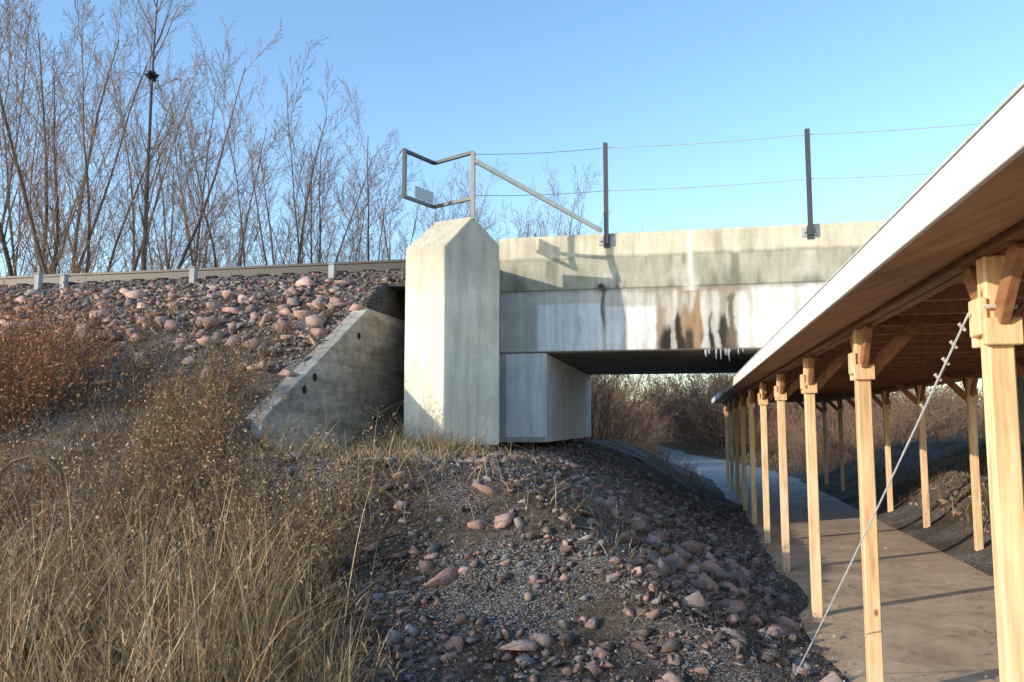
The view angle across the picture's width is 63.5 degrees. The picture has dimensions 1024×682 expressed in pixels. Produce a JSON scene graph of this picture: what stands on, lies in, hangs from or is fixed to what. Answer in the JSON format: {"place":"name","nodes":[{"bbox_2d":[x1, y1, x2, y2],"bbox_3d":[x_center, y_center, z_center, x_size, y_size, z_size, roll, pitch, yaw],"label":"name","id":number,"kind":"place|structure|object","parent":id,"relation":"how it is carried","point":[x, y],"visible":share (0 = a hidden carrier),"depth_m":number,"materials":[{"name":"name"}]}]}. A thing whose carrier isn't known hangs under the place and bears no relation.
{"place":"outdoors","nodes":[
{"label":"outdoors","id":0,"kind":"place"},
{"bbox_2d":[0,281,1023,681],"bbox_3d":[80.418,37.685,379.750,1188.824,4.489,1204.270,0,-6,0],"label":"ground","id":1,"kind":"structure","parent":0,"point":[946,535],"depth_m":8.08,"materials":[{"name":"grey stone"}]},
{"bbox_2d":[0,454,62,490],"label":"drooping dead stalk","id":2,"kind":"object","parent":1,"relation":"on","point":[52,464],"visible":1,"depth_m":3.34,"materials":[{"name":"brown plant"}]},
{"bbox_2d":[0,0,103,275],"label":"bare tree","id":3,"kind":"object","parent":1,"relation":"on","point":[3,170],"visible":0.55,"depth_m":32.77,"materials":[{"name":"brown plant"}]},
{"bbox_2d":[11,43,138,274],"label":"bare tree","id":4,"kind":"object","parent":1,"relation":"on","point":[77,189],"visible":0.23,"depth_m":50.09,"materials":[{"name":"brown plant"}]},
{"bbox_2d":[0,408,159,583],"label":"red leaved shrub","id":5,"kind":"object","parent":1,"relation":"on","point":[33,478],"visible":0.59,"depth_m":8.31,"materials":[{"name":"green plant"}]},
{"bbox_2d":[0,260,167,443],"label":"red leaved shrub","id":6,"kind":"object","parent":1,"relation":"on","point":[43,350],"visible":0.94,"depth_m":10.94,"materials":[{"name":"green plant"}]},
{"bbox_2d":[0,0,204,275],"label":"bare tree","id":7,"kind":"object","parent":1,"relation":"on","point":[56,197],"visible":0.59,"depth_m":31.48,"materials":[{"name":"brown plant"}]},
{"bbox_2d":[0,0,221,275],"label":"bare tree","id":8,"kind":"object","parent":1,"relation":"on","point":[88,159],"visible":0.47,"depth_m":38.46,"materials":[{"name":"brown plant"}]},
{"bbox_2d":[64,28,207,270],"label":"bare tree","id":9,"kind":"object","parent":1,"relation":"on","point":[130,186],"visible":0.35,"depth_m":43.72,"materials":[{"name":"brown plant"}]},
{"bbox_2d":[0,0,282,274],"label":"bare tree","id":10,"kind":"object","parent":1,"relation":"on","point":[39,255],"visible":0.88,"depth_m":29.10,"materials":[{"name":"brown plant"}]},
{"bbox_2d":[107,0,195,269],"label":"bare tree","id":11,"kind":"object","parent":1,"relation":"on","point":[146,190],"visible":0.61,"depth_m":30.13,"materials":[{"name":"brown plant"}]},
{"bbox_2d":[144,70,159,81],"bbox_3d":[-13.325,-9.815,30.631,0.556,0.530,0.530,0,-6,0],"label":"squirrel nest","id":12,"kind":"object","parent":11,"relation":"on","point":[153,75],"visible":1,"depth_m":30.56,"materials":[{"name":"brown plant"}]},
{"bbox_2d":[91,22,260,270],"bbox_3d":[-14.452,-4.610,37.275,6.569,20.752,11.747,5,-7,-39],"label":"bare tree","id":13,"kind":"object","parent":1,"relation":"on","point":[204,185],"visible":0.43,"depth_m":34.45,"materials":[{"name":"brown plant"}]},
{"bbox_2d":[109,110,278,268],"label":"bare tree","id":14,"kind":"object","parent":1,"relation":"on","point":[242,208],"visible":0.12,"depth_m":47.01,"materials":[{"name":"brown plant"}]},
{"bbox_2d":[0,277,389,388],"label":"ballast slope","id":15,"kind":"structure","parent":1,"relation":"on","point":[223,285],"depth_m":14.37,"materials":[{"name":"grey gravel"}]},
{"bbox_2d":[0,276,366,390],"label":"ballast boulder","id":16,"kind":"object","parent":15,"relation":"on","point":[213,322],"visible":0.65,"depth_m":13.56,"materials":[{"name":"stone"}]},
{"bbox_2d":[0,259,405,297],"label":"railway track","id":17,"kind":"structure","parent":15,"relation":"on","point":[394,271],"depth_m":16.35,"materials":[{"name":"steel"},{"name":"gravel ballast"},{"name":"grey metal"}]},
{"bbox_2d":[133,391,294,525],"bbox_3d":[-3.207,1.209,8.985,1.149,1.453,2.014,-5,-7,40],"label":"red leaved shrub","id":18,"kind":"object","parent":1,"relation":"on","point":[218,431],"visible":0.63,"depth_m":8.71,"materials":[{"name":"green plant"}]},
{"bbox_2d":[126,63,303,268],"bbox_3d":[-12.787,-4.210,35.800,7.603,19.640,11.411,3,-6,-25],"label":"bare tree","id":19,"kind":"object","parent":1,"relation":"on","point":[205,216],"visible":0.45,"depth_m":36.91,"materials":[{"name":"brown plant"}]},
{"bbox_2d":[0,277,436,681],"bbox_3d":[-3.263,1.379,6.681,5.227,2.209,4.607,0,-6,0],"label":"dead weeds","id":20,"kind":"object","parent":1,"relation":"on","point":[241,510],"visible":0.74,"depth_m":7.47,"materials":[{"name":"brown plant"}]},
{"bbox_2d":[0,462,476,681],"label":"tall dry grass","id":21,"kind":"structure","parent":1,"relation":"on","point":[204,653],"depth_m":4.94,"materials":[{"name":"beige plant"}]},
{"bbox_2d":[0,292,527,681],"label":"bank grass","id":22,"kind":"structure","parent":1,"relation":"on","point":[97,388],"depth_m":10.30,"materials":[{"name":"beige plant"}]},
{"bbox_2d":[201,35,343,267],"bbox_3d":[-10.148,-3.322,37.056,11.062,18.188,6.489,-5,-8,40],"label":"bare tree","id":23,"kind":"object","parent":1,"relation":"on","point":[319,227],"visible":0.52,"depth_m":36.52,"materials":[{"name":"brown plant"}]},
{"bbox_2d":[184,59,410,266],"bbox_3d":[-8.965,-3.235,36.225,8.921,17.808,6.750,-1,-6,11],"label":"bare tree","id":24,"kind":"object","parent":1,"relation":"on","point":[306,203],"visible":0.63,"depth_m":36.07,"materials":[{"name":"brown plant"}]},
{"bbox_2d":[211,103,396,264],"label":"bare tree","id":25,"kind":"object","parent":1,"relation":"on","point":[298,207],"visible":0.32,"depth_m":45.09,"materials":[{"name":"brown plant"}]},
{"bbox_2d":[325,77,421,261],"bbox_3d":[-6.586,-2.557,38.974,5.293,16.999,10.435,2,-6,-21],"label":"bare tree","id":26,"kind":"object","parent":1,"relation":"on","point":[368,253],"visible":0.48,"depth_m":37.40,"materials":[{"name":"brown plant"}]},
{"bbox_2d":[352,175,449,260],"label":"bare tree","id":27,"kind":"object","parent":1,"relation":"on","point":[406,244],"visible":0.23,"depth_m":47.79,"materials":[{"name":"brown plant"}]},
{"bbox_2d":[313,163,509,262],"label":"bare tree","id":28,"kind":"object","parent":1,"relation":"on","point":[427,216],"visible":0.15,"depth_m":45.19,"materials":[{"name":"brown plant"}]},
{"bbox_2d":[342,156,506,259],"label":"bare tree","id":29,"kind":"object","parent":1,"relation":"on","point":[432,223],"visible":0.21,"depth_m":49.31,"materials":[{"name":"brown plant"}]},
{"bbox_2d":[59,440,846,681],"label":"riprap","id":30,"kind":"object","parent":1,"relation":"on","point":[772,656],"visible":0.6,"depth_m":7.33,"materials":[{"name":"grey stone"}]},
{"bbox_2d":[469,191,498,240],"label":"bare tree","id":31,"kind":"object","parent":1,"relation":"on","point":[482,209],"visible":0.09,"depth_m":44.40,"materials":[{"name":"brown plant"}]},
{"bbox_2d":[188,404,803,645],"bbox_3d":[-0.560,1.650,9.039,7.177,2.128,6.100,-4,-7,37],"label":"grass tuft","id":32,"kind":"object","parent":1,"relation":"on","point":[441,446],"visible":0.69,"depth_m":9.18,"materials":[{"name":"beige plant"}]},
{"bbox_2d":[445,198,564,237],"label":"bare tree","id":33,"kind":"object","parent":1,"relation":"on","point":[501,219],"visible":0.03,"depth_m":55.37,"materials":[{"name":"brown plant"}]},
{"bbox_2d":[429,153,591,237],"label":"bare tree","id":34,"kind":"object","parent":1,"relation":"on","point":[527,208],"visible":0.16,"depth_m":51.63,"materials":[{"name":"brown plant"}]},
{"bbox_2d":[421,162,611,239],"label":"bare tree","id":35,"kind":"object","parent":1,"relation":"on","point":[533,222],"visible":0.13,"depth_m":46.80,"materials":[{"name":"brown plant"}]},
{"bbox_2d":[487,175,569,242],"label":"bare tree","id":36,"kind":"object","parent":1,"relation":"on","point":[528,221],"visible":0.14,"depth_m":44.08,"materials":[{"name":"brown plant"}]},
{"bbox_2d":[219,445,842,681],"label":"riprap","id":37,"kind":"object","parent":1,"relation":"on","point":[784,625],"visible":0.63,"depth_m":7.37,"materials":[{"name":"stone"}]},
{"bbox_2d":[459,170,602,378],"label":"bare tree","id":38,"kind":"object","parent":1,"relation":"on","point":[574,201],"visible":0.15,"depth_m":43.32,"materials":[{"name":"brown plant"}]},
{"bbox_2d":[515,208,642,379],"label":"bare tree","id":39,"kind":"object","parent":1,"relation":"on","point":[528,234],"visible":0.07,"depth_m":50.39,"materials":[{"name":"brown plant"}]},
{"bbox_2d":[422,481,745,650],"bbox_3d":[1.170,1.992,8.052,2.286,1.103,4.622,-3,-7,30],"label":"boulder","id":40,"kind":"object","parent":1,"relation":"on","point":[693,547],"visible":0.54,"depth_m":7.64,"materials":[{"name":"grey stone"}]},
{"bbox_2d":[245,217,1023,455],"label":"railway bridge","id":41,"kind":"structure","parent":1,"relation":"on","point":[523,339],"depth_m":13.13,"materials":[{"name":"concrete"}]},
{"bbox_2d":[402,123,980,247],"bbox_3d":[3.101,-2.447,12.870,9.468,1.740,1.419,0,-6,0],"label":"cable guard fence","id":42,"kind":"object","parent":41,"relation":"attached to","point":[810,231],"visible":0.97,"depth_m":12.80,"materials":[{"name":"metal"}]},
{"bbox_2d":[577,373,984,474],"bbox_3d":[6.504,3.635,57.236,60.900,8.312,84.999,-5,-7,38],"label":"thicket","id":43,"kind":"object","parent":1,"relation":"on","point":[679,411],"visible":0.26,"depth_m":39.05,"materials":[{"name":"brown plant"}]},
{"bbox_2d":[594,373,982,405],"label":"distant tree line","id":44,"kind":"object","parent":1,"relation":"on","point":[635,380],"depth_m":96.97,"materials":[{"name":"brown plant"}]},
{"bbox_2d":[644,445,999,681],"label":"footpath","id":45,"kind":"structure","parent":1,"relation":"on","point":[930,617],"depth_m":8.66,"materials":[{"name":"beige concrete"},{"name":"sand"}]},
{"bbox_2d":[733,534,993,680],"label":"fallen leaves","id":46,"kind":"object","parent":45,"relation":"on","point":[834,635],"visible":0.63,"depth_m":8.16,"materials":[{"name":"brown plant"}]},
{"bbox_2d":[633,419,1023,531],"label":"meadow grass","id":47,"kind":"structure","parent":1,"relation":"on","point":[696,476],"depth_m":21.27,"materials":[{"name":"brown plant"}]},
{"bbox_2d":[712,80,1023,681],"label":"timber canopy","id":48,"kind":"object","parent":1,"relation":"on","point":[923,270],"visible":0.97,"depth_m":4.55,"materials":[{"name":"brown wood"}]},
{"bbox_2d":[792,304,1017,674],"bbox_3d":[1.857,1.161,4.415,0.159,2.314,2.992,0,-6,2],"label":"guy wire","id":49,"kind":"object","parent":48,"relation":"attached to","point":[955,346],"visible":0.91,"depth_m":3.63,"materials":[{"name":"metal"}]},
{"bbox_2d":[909,445,1023,531],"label":"bank stones","id":50,"kind":"object","parent":1,"relation":"on","point":[943,500],"visible":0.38,"depth_m":14.45,"materials":[{"name":"stone"}]},
{"bbox_2d":[0,0,1023,411],"label":"sky","id":51,"kind":"structure","parent":0,"point":[506,78],"materials":[{"name":"blue"}]}
]}

